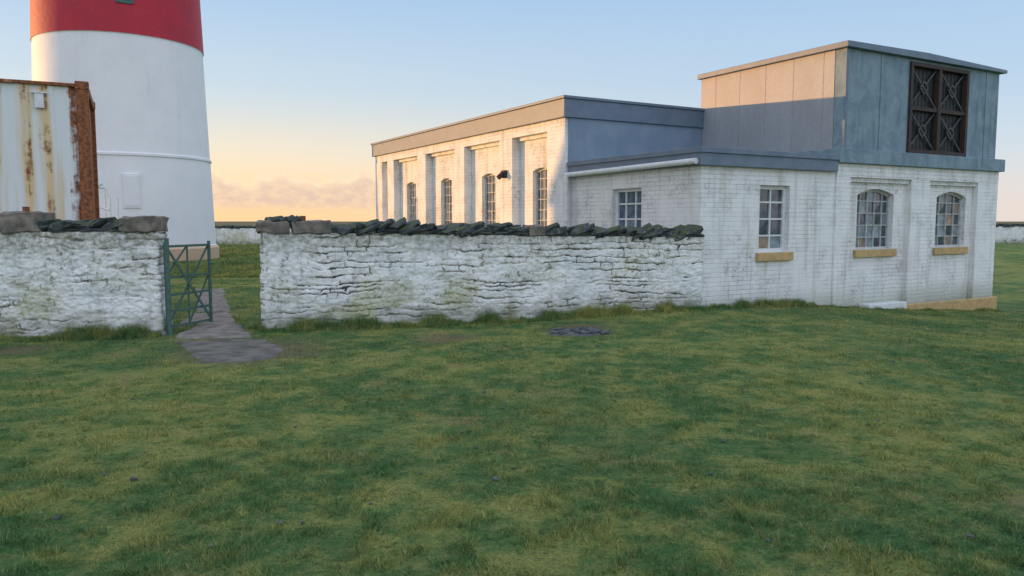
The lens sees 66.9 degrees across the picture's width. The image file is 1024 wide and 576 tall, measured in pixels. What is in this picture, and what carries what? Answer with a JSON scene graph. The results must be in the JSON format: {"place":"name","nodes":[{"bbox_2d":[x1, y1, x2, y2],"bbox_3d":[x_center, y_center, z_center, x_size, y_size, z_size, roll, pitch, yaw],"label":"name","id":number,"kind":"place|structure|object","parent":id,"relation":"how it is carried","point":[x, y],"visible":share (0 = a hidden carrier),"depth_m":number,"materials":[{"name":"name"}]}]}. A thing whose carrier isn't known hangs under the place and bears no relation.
{"place":"outdoors","nodes":[
{"label":"outdoors","id":0,"kind":"place"},
{"bbox_2d":[22,207,29,211],"bbox_3d":[-6.747,-1.083,10.754,0.090,0.090,0.086,0,5,-6],"label":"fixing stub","id":1,"kind":"object","parent":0,"point":[26,209],"visible":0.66,"depth_m":10.72,"materials":[{"name":"metal"}]},
{"bbox_2d":[400,137,546,226],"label":"hall side wall","id":2,"kind":"structure","parent":0,"point":[533,159],"depth_m":19.96,"materials":[{"name":"white brick"}]},
{"bbox_2d":[398,157,416,162],"bbox_3d":[-3.120,-3.948,23.774,0.079,0.080,1.898,-3,6,-30],"label":"hall corbel","id":3,"kind":"object","parent":2,"relation":"attached to","point":[407,159],"visible":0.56,"depth_m":23.87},
{"bbox_2d":[430,150,453,156],"bbox_3d":[-1.870,-3.762,21.617,0.079,0.080,1.898,-3,6,-30],"label":"hall corbel","id":4,"kind":"object","parent":2,"relation":"attached to","point":[442,153],"visible":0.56,"depth_m":21.67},
{"bbox_2d":[375,121,546,162],"bbox_3d":[-1.811,-3.891,21.368,0.214,0.218,10.669,-3,6,-30],"label":"hall head course","id":5,"kind":"object","parent":2,"relation":"attached to","point":[524,131],"visible":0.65,"depth_m":19.82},
{"bbox_2d":[469,142,499,149],"bbox_3d":[-0.620,-3.576,19.460,0.079,0.080,1.898,-3,6,-30],"label":"hall corbel","id":6,"kind":"object","parent":2,"relation":"attached to","point":[485,146],"visible":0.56,"depth_m":19.51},
{"bbox_2d":[517,133,546,141],"bbox_3d":[0.535,-3.404,17.466,0.079,0.080,1.518,-3,6,-30],"label":"hall corbel","id":7,"kind":"object","parent":2,"relation":"attached to","point":[533,137],"visible":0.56,"depth_m":17.55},
{"bbox_2d":[0,221,1023,575],"bbox_3d":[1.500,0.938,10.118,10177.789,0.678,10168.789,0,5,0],"label":"ground","id":8,"kind":"structure","parent":0,"point":[1008,277],"depth_m":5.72,"materials":[{"name":"green plant"}]},
{"bbox_2d":[0,78,99,219],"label":"shipping container","id":9,"kind":"object","parent":8,"relation":"on","point":[48,153],"visible":0.69,"depth_m":11.86,"materials":[{"name":"rusty corrugated steel"},{"name":"white paint"}]},
{"bbox_2d":[0,211,172,336],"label":"stone wall","id":10,"kind":"structure","parent":8,"relation":"on","point":[51,283],"depth_m":10.70,"materials":[{"name":"stone"}]},
{"bbox_2d":[35,217,123,232],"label":"coping stones","id":11,"kind":"object","parent":10,"relation":"on","point":[107,224],"visible":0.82,"depth_m":10.64,"materials":[{"name":"stone"}]},
{"bbox_2d":[98,182,118,218],"bbox_3d":[-14.473,-2.072,26.771,1.555,3.128,0.700,0,5,0],"label":"handrail","id":12,"kind":"object","parent":8,"relation":"on","point":[105,204],"visible":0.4,"depth_m":26.61,"materials":[{"name":"white metal"}]},
{"bbox_2d":[30,0,219,261],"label":"lighthouse","id":13,"kind":"object","parent":8,"relation":"on","point":[137,65],"visible":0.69,"depth_m":29.63,"materials":[{"name":"white paint"}]},
{"bbox_2d":[115,0,133,3],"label":"stair window frame","id":14,"kind":"structure","parent":13,"relation":"in","point":[119,1],"depth_m":29.06,"materials":[{"name":"green paint"}]},
{"bbox_2d":[124,176,138,205],"bbox_3d":[-14.521,-3.704,29.559,0.480,1.140,0.360,-3,6,-29],"label":"hatch door","id":15,"kind":"structure","parent":13,"relation":"in","point":[131,182],"depth_m":29.40,"materials":[{"name":"white metal"}]},
{"bbox_2d":[163,238,213,334],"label":"metal gate","id":16,"kind":"structure","parent":8,"relation":"on","point":[167,284],"depth_m":11.25,"materials":[{"name":"teal metal"}]},
{"bbox_2d":[174,289,285,363],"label":"footpath","id":17,"kind":"structure","parent":8,"relation":"on","point":[217,351],"depth_m":10.28,"materials":[{"name":"grey stone"}]},
{"bbox_2d":[256,220,704,328],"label":"stone wall","id":18,"kind":"structure","parent":8,"relation":"on","point":[314,269],"depth_m":12.04,"materials":[{"name":"stone"}]},
{"bbox_2d":[264,215,301,226],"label":"cap slates","id":19,"kind":"object","parent":18,"relation":"on","point":[291,218],"visible":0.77,"depth_m":11.36,"materials":[{"name":"grey stone"}]},
{"bbox_2d":[330,217,528,237],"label":"coping stones","id":20,"kind":"object","parent":18,"relation":"on","point":[402,226],"visible":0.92,"depth_m":11.87,"materials":[{"name":"stone"}]},
{"bbox_2d":[545,222,704,241],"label":"coping stones","id":21,"kind":"object","parent":18,"relation":"on","point":[677,233],"visible":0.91,"depth_m":12.65,"materials":[{"name":"stone"}]},
{"bbox_2d":[52,345,973,547],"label":"loose pebbles","id":22,"kind":"object","parent":8,"relation":"on","point":[303,522],"visible":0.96,"depth_m":4.81,"materials":[{"name":"stone"}]},
{"bbox_2d":[546,327,612,335],"bbox_3d":[0.945,0.611,10.907,0.995,0.069,0.645,0,5,0],"label":"stone drain cover","id":23,"kind":"object","parent":8,"relation":"on","point":[581,331],"visible":0.98,"depth_m":10.79,"materials":[{"name":"grey stone"}]},
{"bbox_2d":[215,226,1023,243],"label":"boundary wall","id":24,"kind":"structure","parent":8,"relation":"on","point":[1013,234],"depth_m":54.60,"materials":[{"name":"white stone"}]},
{"bbox_2d":[215,223,1023,228],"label":"coping stones","id":25,"kind":"object","parent":24,"relation":"on","point":[250,226],"visible":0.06,"depth_m":54.61,"materials":[{"name":"stone"}]},
{"bbox_2d":[571,166,689,227],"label":"annex side wall","id":26,"kind":"structure","parent":8,"relation":"on","point":[665,200],"depth_m":14.34,"materials":[{"name":"white brick"}]},
{"bbox_2d":[616,188,641,226],"bbox_3d":[2.282,-1.472,14.798,0.060,0.890,0.880,-3,6,-30],"label":"annex side window frame","id":27,"kind":"object","parent":26,"relation":"in","point":[626,203],"visible":0.47,"depth_m":14.91,"materials":[{"name":"white wood"}]},
{"bbox_2d":[619,191,641,227],"bbox_3d":[2.291,-1.463,14.803,0.010,0.870,0.880,-3,6,-30],"label":"annex side window glass","id":28,"kind":"object","parent":27,"relation":"in","point":[631,208],"visible":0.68,"depth_m":14.83,"materials":[{"name":"grey glass"}]},
{"bbox_2d":[627,220,634,226],"bbox_3d":[2.291,-1.174,14.828,0.007,0.290,0.293,-3,6,-30],"label":"window pane","id":29,"kind":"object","parent":27,"relation":"in","point":[631,222],"visible":0.4,"depth_m":14.83,"materials":[{"name":"grey glass"}]},
{"bbox_2d":[859,301,906,308],"bbox_3d":[7.464,0.726,15.614,1.200,0.870,0.260,-3,6,-30],"label":"plinth step","id":30,"kind":"object","parent":8,"relation":"on","point":[890,304],"visible":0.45,"depth_m":15.48,"materials":[{"name":"white paint"}]},
{"bbox_2d":[846,182,972,306],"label":"front wall","id":31,"kind":"structure","parent":8,"relation":"on","point":[873,279],"depth_m":15.93,"materials":[{"name":"white brick"}]},
{"bbox_2d":[831,177,850,306],"bbox_3d":[6.292,-0.455,14.937,0.403,3.340,0.120,-3,6,-30],"label":"pilaster","id":32,"kind":"object","parent":31,"relation":"attached to","point":[840,241],"visible":0.56,"depth_m":14.84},
{"bbox_2d":[855,189,889,248],"bbox_3d":[7.203,-1.390,15.594,1.170,1.209,0.060,-3,6,-30],"label":"front window frame","id":33,"kind":"object","parent":31,"relation":"attached to","point":[887,201],"visible":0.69,"depth_m":15.65,"materials":[{"name":"paint"}]},
{"bbox_2d":[859,238,863,246],"bbox_3d":[6.999,-0.898,15.530,0.230,0.240,0.005,-3,6,-30],"label":"front window glass amber","id":34,"kind":"object","parent":33,"relation":"in","point":[861,242],"visible":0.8,"depth_m":15.54,"materials":[{"name":"glass"}]},
{"bbox_2d":[856,192,885,246],"bbox_3d":[7.198,-1.386,15.603,1.150,1.200,0.008,-3,6,-30],"label":"window pane","id":35,"kind":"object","parent":33,"relation":"in","point":[869,221],"visible":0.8,"depth_m":15.61,"materials":[{"name":"grey glass"}]},
{"bbox_2d":[857,192,885,246],"bbox_3d":[7.198,-1.386,15.603,1.150,1.200,0.011,-3,6,-30],"label":"front window glass","id":36,"kind":"object","parent":33,"relation":"attached to","point":[876,217],"visible":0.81,"depth_m":15.71,"materials":[{"name":"glass"}]},
{"bbox_2d":[853,249,896,257],"bbox_3d":[7.259,-0.704,15.556,1.290,0.148,0.158,-3,6,-30],"label":"front window sill","id":37,"kind":"structure","parent":31,"relation":"attached to","point":[874,253],"depth_m":15.46,"materials":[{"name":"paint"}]},
{"bbox_2d":[851,178,908,183],"bbox_3d":[7.286,-2.131,15.397,1.920,0.079,0.069,-3,6,-30],"label":"corbel","id":38,"kind":"object","parent":31,"relation":"attached to","point":[872,180],"visible":0.8,"depth_m":15.36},
{"bbox_2d":[901,180,929,303],"bbox_3d":[8.406,-0.560,16.154,0.640,3.340,0.120,-3,6,-30],"label":"pilaster","id":39,"kind":"object","parent":31,"relation":"attached to","point":[915,240],"visible":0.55,"depth_m":16.03,"materials":[{"name":"white brick"}]},
{"bbox_2d":[835,163,998,183],"bbox_3d":[8.503,-2.358,16.052,5.508,0.260,0.123,-3,6,-30],"label":"head course","id":40,"kind":"object","parent":31,"relation":"attached to","point":[892,172],"visible":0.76,"depth_m":15.81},
{"bbox_2d":[934,192,961,246],"bbox_3d":[9.442,-1.496,16.882,1.102,1.199,0.060,-3,6,-30],"label":"front window frame","id":41,"kind":"object","parent":31,"relation":"attached to","point":[959,218],"visible":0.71,"depth_m":16.97,"materials":[{"name":"paint"}]},
{"bbox_2d":[935,194,957,244],"bbox_3d":[9.437,-1.492,16.891,1.080,1.190,0.009,-3,6,-30],"label":"window pane","id":42,"kind":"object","parent":41,"relation":"attached to","point":[941,221],"visible":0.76,"depth_m":16.84,"materials":[{"name":"grey glass"}]},
{"bbox_2d":[935,195,958,244],"bbox_3d":[9.437,-1.492,16.891,1.080,1.190,0.007,-3,6,-30],"label":"front window glass","id":43,"kind":"object","parent":41,"relation":"in","point":[949,211],"visible":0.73,"depth_m":16.94,"materials":[{"name":"grey glass"}]},
{"bbox_2d":[945,204,958,244],"bbox_3d":[9.671,-1.385,17.035,0.540,0.952,0.010,-3,6,-29],"label":"front window glass amber","id":44,"kind":"object","parent":41,"relation":"in","point":[948,222],"visible":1,"depth_m":17.01,"materials":[{"name":"beige glass"}]},
{"bbox_2d":[932,247,967,254],"bbox_3d":[9.498,-0.815,16.844,1.220,0.148,0.158,-3,6,-30],"label":"front window sill","id":45,"kind":"structure","parent":31,"relation":"attached to","point":[948,250],"depth_m":16.73,"materials":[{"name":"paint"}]},
{"bbox_2d":[930,181,975,186],"bbox_3d":[9.433,-2.237,16.633,1.760,0.079,0.069,-3,6,-30],"label":"corbel","id":46,"kind":"object","parent":31,"relation":"attached to","point":[952,183],"visible":0.8,"depth_m":16.60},
{"bbox_2d":[967,183,997,298],"bbox_3d":[10.547,-0.666,17.385,0.783,3.340,0.120,-3,6,-30],"label":"pilaster","id":47,"kind":"object","parent":31,"relation":"attached to","point":[982,238],"visible":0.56,"depth_m":17.25,"materials":[{"name":"white brick"}]},
{"bbox_2d":[907,296,996,310],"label":"plinth","id":48,"kind":"structure","parent":8,"relation":"on","point":[971,304],"depth_m":16.87,"materials":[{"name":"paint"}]},
{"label":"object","id":49,"kind":"object","parent":8,"relation":"on","visible":0},
{"bbox_2d":[796,148,1004,171],"bbox_3d":[7.592,-2.761,17.630,5.630,0.269,3.990,-3,6,-30],"label":"band ledge","id":50,"kind":"object","parent":49,"relation":"on","point":[869,157],"visible":0.47,"depth_m":15.62,"materials":[{"name":"metal"}]},
{"bbox_2d":[701,50,835,151],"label":"storey sides","id":51,"kind":"object","parent":50,"relation":"on","point":[807,83],"visible":0.27,"depth_m":16.11,"materials":[{"name":"grey metal"}]},
{"bbox_2d":[714,87,715,146],"bbox_3d":[4.611,-3.845,17.584,0.004,1.880,0.012,-3,6,-30],"label":"cladding seam","id":52,"kind":"object","parent":51,"relation":"attached to","point":[715,110],"visible":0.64,"depth_m":17.55,"materials":[{"name":"grey metal"}]},
{"bbox_2d":[738,81,739,143],"bbox_3d":[4.971,-3.792,16.963,0.005,1.880,0.012,-3,6,-30],"label":"cladding seam","id":53,"kind":"object","parent":51,"relation":"attached to","point":[739,103],"visible":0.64,"depth_m":16.96,"materials":[{"name":"grey metal"}]},
{"bbox_2d":[763,68,765,149],"bbox_3d":[5.331,-3.738,16.341,0.004,1.880,0.012,-3,6,-30],"label":"cladding seam","id":54,"kind":"object","parent":51,"relation":"attached to","point":[764,105],"visible":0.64,"depth_m":16.34,"materials":[{"name":"grey metal"}]},
{"bbox_2d":[791,59,793,143],"bbox_3d":[5.691,-3.685,15.720,0.005,1.880,0.012,-3,6,-30],"label":"cladding seam","id":55,"kind":"object","parent":51,"relation":"attached to","point":[792,101],"visible":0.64,"depth_m":15.71,"materials":[{"name":"grey metal"}]},
{"bbox_2d":[820,58,823,149],"bbox_3d":[6.051,-3.631,15.099,0.005,1.880,0.012,-3,6,-30],"label":"cladding seam","id":56,"kind":"object","parent":51,"relation":"attached to","point":[822,100],"visible":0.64,"depth_m":15.09,"materials":[{"name":"grey metal"}]},
{"bbox_2d":[697,40,1007,79],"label":"roof","id":57,"kind":"structure","parent":51,"relation":"on","point":[911,54],"depth_m":15.69,"materials":[{"name":"grey metal"}]},
{"bbox_2d":[833,48,998,158],"bbox_3d":[8.505,-3.710,16.072,5.200,1.889,0.250,-3,6,-30],"label":"storey front","id":58,"kind":"object","parent":50,"relation":"on","point":[863,99],"visible":0.51,"depth_m":15.28,"materials":[{"name":"grey metal"}]},
{"bbox_2d":[843,47,849,147],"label":"corner trim","id":59,"kind":"structure","parent":58,"relation":"attached to","point":[846,96],"depth_m":14.65,"materials":[{"name":"grey metal"}]},
{"bbox_2d":[878,53,882,150],"bbox_3d":[7.229,-3.639,15.185,0.040,1.880,0.015,-3,6,-30],"label":"joint cover","id":60,"kind":"object","parent":58,"relation":"attached to","point":[880,103],"visible":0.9,"depth_m":15.18,"materials":[{"name":"metal"}]},
{"bbox_2d":[906,61,969,156],"bbox_3d":[8.874,-3.692,16.154,2.040,1.820,0.120,-3,6,-30],"label":"shutter frame","id":61,"kind":"object","parent":58,"relation":"attached to","point":[938,111],"visible":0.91,"depth_m":16.13,"materials":[{"name":"brown wood"}]},
{"bbox_2d":[911,67,961,152],"bbox_3d":[8.832,-3.698,16.227,1.960,1.740,0.029,-3,6,-30],"label":"shutter panel","id":62,"kind":"object","parent":61,"relation":"in","point":[929,125],"visible":0.29,"depth_m":16.21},
{"bbox_2d":[911,68,963,152],"bbox_3d":[8.861,-3.694,16.177,1.903,1.686,0.072,-3,6,-30],"label":"shutter bracing","id":63,"kind":"object","parent":62,"relation":"attached to","point":[923,84],"visible":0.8,"depth_m":16.15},
{"bbox_2d":[982,71,987,157],"bbox_3d":[10.390,-3.795,17.003,0.040,1.880,0.015,-3,6,-30],"label":"joint cover","id":64,"kind":"object","parent":58,"relation":"attached to","point":[985,114],"visible":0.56,"depth_m":17.00,"materials":[{"name":"metal"}]},
{"bbox_2d":[0,0,1023,220],"label":"sky","id":65,"kind":"structure","parent":0,"point":[298,93],"materials":[{"name":"blue"}]},
{"bbox_2d":[372,98,703,156],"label":"hall roof","id":66,"kind":"structure","parent":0,"point":[571,108],"depth_m":17.44,"materials":[{"name":"grey metal"}]},
{"bbox_2d":[371,95,704,144],"bbox_3d":[2.146,-4.572,23.208,9.190,0.059,11.610,-3,6,-30],"label":"hall roof cap","id":67,"kind":"object","parent":66,"relation":"on","point":[562,97],"visible":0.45,"depth_m":17.39,"materials":[{"name":"grey metal"}]},
{"bbox_2d":[568,118,701,161],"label":"hall front cladding","id":68,"kind":"structure","parent":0,"point":[588,139],"depth_m":16.82,"materials":[{"name":"metal"}]},
{"bbox_2d":[689,165,834,306],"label":"annex front wall","id":69,"kind":"structure","parent":0,"point":[724,207],"depth_m":13.74,"materials":[{"name":"white brick"}]},
{"bbox_2d":[568,152,837,175],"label":"annex roof","id":70,"kind":"structure","parent":69,"relation":"on","point":[744,161],"depth_m":13.73,"materials":[{"name":"grey metal"}]},
{"bbox_2d":[567,147,699,165],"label":"annex roof trim side","id":71,"kind":"structure","parent":70,"relation":"attached to","point":[645,155],"depth_m":14.19,"materials":[{"name":"metal"}]},
{"bbox_2d":[700,146,839,159],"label":"annex roof trim","id":72,"kind":"structure","parent":70,"relation":"attached to","point":[764,153],"depth_m":13.55,"materials":[{"name":"grey metal"}]},
{"bbox_2d":[758,185,785,251],"bbox_3d":[4.663,-1.261,14.040,0.770,1.220,0.060,-3,6,-30],"label":"annex window frame","id":73,"kind":"object","parent":69,"relation":"in","point":[782,218],"visible":0.7,"depth_m":14.10,"materials":[{"name":"white wood"}]},
{"bbox_2d":[758,236,767,247],"bbox_3d":[4.492,-0.795,13.990,0.385,0.300,0.002,-3,6,-30],"label":"window pane","id":74,"kind":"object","parent":73,"relation":"in","point":[763,241],"visible":0.4,"depth_m":14.02,"materials":[{"name":"glass"}]},
{"bbox_2d":[759,189,781,234],"bbox_3d":[4.658,-1.401,14.036,0.770,0.900,0.011,-3,6,-30],"label":"annex window glass","id":75,"kind":"object","parent":73,"relation":"in","point":[775,226],"visible":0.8,"depth_m":14.06,"materials":[{"name":"grey glass"}]},
{"bbox_2d":[770,236,779,247],"bbox_3d":[4.824,-0.812,14.184,0.385,0.300,0.007,-3,6,-29],"label":"window pane","id":76,"kind":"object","parent":73,"relation":"in","point":[774,241],"visible":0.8,"depth_m":14.18,"materials":[{"name":"glass"}]},
{"bbox_2d":[755,252,793,260],"bbox_3d":[4.718,-0.570,14.003,0.910,0.148,0.158,-3,6,-30],"label":"annex window sill","id":77,"kind":"structure","parent":69,"relation":"attached to","point":[776,256],"depth_m":13.92,"materials":[{"name":"beige stone"}]},
{"bbox_3d":[3.728,-0.570,15.795,3.159,3.420,3.579,-3,6,-30],"label":"annex","id":78,"kind":"object","parent":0,"visible":0},
{"bbox_2d":[563,158,697,226],"bbox_3d":[2.078,-0.935,14.621,0.136,2.750,3.861,-3,6,-30],"label":"gutter and downpipe","id":79,"kind":"object","parent":78,"relation":"attached to","point":[635,167],"visible":0.69,"depth_m":14.66,"materials":[{"name":"white metal"}]},
{"bbox_3d":[2.376,-1.853,23.576,8.459,4.640,11.349,-3,6,-30],"label":"hall","id":80,"kind":"object","parent":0,"visible":0},
{"bbox_2d":[375,162,387,221],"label":"hall pilaster","id":81,"kind":"object","parent":80,"relation":"attached to","point":[381,193],"visible":0.35,"depth_m":25.59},
{"bbox_2d":[387,160,400,221],"bbox_3d":[-3.793,-1.869,24.983,0.219,4.430,0.550,-3,6,-30],"label":"hall pilaster","id":82,"kind":"object","parent":80,"relation":"attached to","point":[393,177],"visible":0.45,"depth_m":24.68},
{"bbox_2d":[409,183,415,220],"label":"hall window frame","id":83,"kind":"object","parent":80,"relation":"attached to","point":[412,205],"visible":0.37,"depth_m":24.14,"materials":[{"name":"white wood"}]},
{"bbox_2d":[411,184,415,219],"bbox_3d":[-2.997,-2.449,24.032,0.006,1.650,0.720,-3,6,-30],"label":"hall window glass dusty","id":84,"kind":"object","parent":83,"relation":"in","point":[413,203],"visible":0.3,"depth_m":24.14,"materials":[{"name":"glass"}]},
{"bbox_2d":[411,184,415,212],"bbox_3d":[-2.997,-2.449,24.032,0.008,1.650,0.720,-3,6,-30],"label":"hall window glass","id":85,"kind":"object","parent":83,"relation":"in","point":[411,198],"visible":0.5,"depth_m":24.12,"materials":[{"name":"grey glass"}]},
{"bbox_2d":[417,154,432,224],"bbox_3d":[-2.556,-1.685,22.847,0.219,4.430,0.600,-3,6,-30],"label":"hall pilaster","id":86,"kind":"object","parent":80,"relation":"attached to","point":[425,188],"visible":0.45,"depth_m":22.54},
{"bbox_2d":[444,179,451,224],"bbox_3d":[-1.741,-2.267,21.843,0.060,1.662,0.740,-3,6,-30],"label":"hall window frame","id":87,"kind":"object","parent":80,"relation":"attached to","point":[447,195],"visible":0.5,"depth_m":21.99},
{"bbox_2d":[446,180,451,223],"bbox_3d":[-1.732,-2.261,21.849,0.010,1.650,0.720,-3,6,-30],"label":"hall window glass","id":88,"kind":"object","parent":87,"relation":"in","point":[449,201],"visible":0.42,"depth_m":21.90,"materials":[{"name":"grey glass"}]},
{"bbox_2d":[446,182,451,219],"bbox_3d":[-1.732,-2.261,21.849,0.009,1.650,0.720,-3,6,-30],"label":"hall window glass dusty","id":89,"kind":"object","parent":87,"relation":"in","point":[448,205],"visible":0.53,"depth_m":21.99,"materials":[{"name":"grey glass"}]},
{"bbox_2d":[454,147,471,223],"bbox_3d":[-1.306,-1.499,20.690,0.219,4.430,0.600,-3,6,-30],"label":"hall pilaster","id":90,"kind":"object","parent":80,"relation":"attached to","point":[462,185],"visible":0.45,"depth_m":20.39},
{"bbox_2d":[485,174,495,224],"bbox_3d":[-0.486,-2.080,19.678,0.060,1.662,0.740,-3,6,-30],"label":"hall window frame","id":91,"kind":"object","parent":80,"relation":"attached to","point":[489,192],"visible":0.47,"depth_m":19.80,"materials":[{"name":"white wood"}]},
{"bbox_2d":[487,176,495,222],"bbox_3d":[-0.477,-2.074,19.683,0.006,1.650,0.720,-3,6,-30],"label":"hall window glass","id":92,"kind":"object","parent":91,"relation":"in","point":[494,212],"visible":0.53,"depth_m":19.75,"materials":[{"name":"grey glass"}]},
{"bbox_2d":[487,176,495,223],"bbox_3d":[-0.477,-2.074,19.683,0.006,1.650,0.720,-3,6,-30],"label":"hall window glass dusty","id":93,"kind":"object","parent":91,"relation":"in","point":[493,196],"visible":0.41,"depth_m":19.77,"materials":[{"name":"grey glass"}]},
{"bbox_2d":[500,138,519,224],"bbox_3d":[-0.056,-1.313,18.533,0.219,4.430,0.600,-3,6,-30],"label":"hall pilaster","id":94,"kind":"object","parent":80,"relation":"attached to","point":[510,183],"visible":0.45,"depth_m":18.23,"materials":[{"name":"white brick"}]},
{"bbox_2d":[496,170,506,179],"bbox_3d":[-0.254,-2.670,18.301,0.237,0.226,0.160,-3,6,-30],"label":"bulkhead lamp casing","id":95,"kind":"object","parent":94,"relation":"attached to","point":[501,174],"visible":1,"depth_m":18.26,"materials":[{"name":"black metal"}]},
{"bbox_2d":[536,168,546,226],"bbox_3d":[0.759,-1.895,17.529,0.060,1.662,0.740,-3,6,-30],"label":"hall window frame","id":96,"kind":"object","parent":80,"relation":"attached to","point":[540,189],"visible":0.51,"depth_m":17.68,"materials":[{"name":"white wood"}]},
{"bbox_2d":[538,170,546,225],"bbox_3d":[0.768,-1.889,17.535,0.006,1.650,0.720,-3,6,-30],"label":"hall window glass","id":97,"kind":"object","parent":96,"relation":"in","point":[543,193],"visible":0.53,"depth_m":17.62,"materials":[{"name":"grey glass"}]},
{"bbox_2d":[538,170,546,219],"bbox_3d":[0.768,-1.889,17.535,0.009,1.650,0.720,-3,6,-30],"label":"hall window glass dusty","id":98,"kind":"object","parent":96,"relation":"in","point":[543,214],"visible":0.29,"depth_m":17.64,"materials":[{"name":"grey glass"}]},
{"bbox_2d":[547,118,570,226],"bbox_3d":[1.027,-1.260,16.656,0.219,4.649,0.690,-3,6,-30],"label":"hall pilaster","id":99,"kind":"object","parent":80,"relation":"attached to","point":[557,148],"visible":0.45,"depth_m":16.44,"materials":[{"name":"white brick"}]}
]}

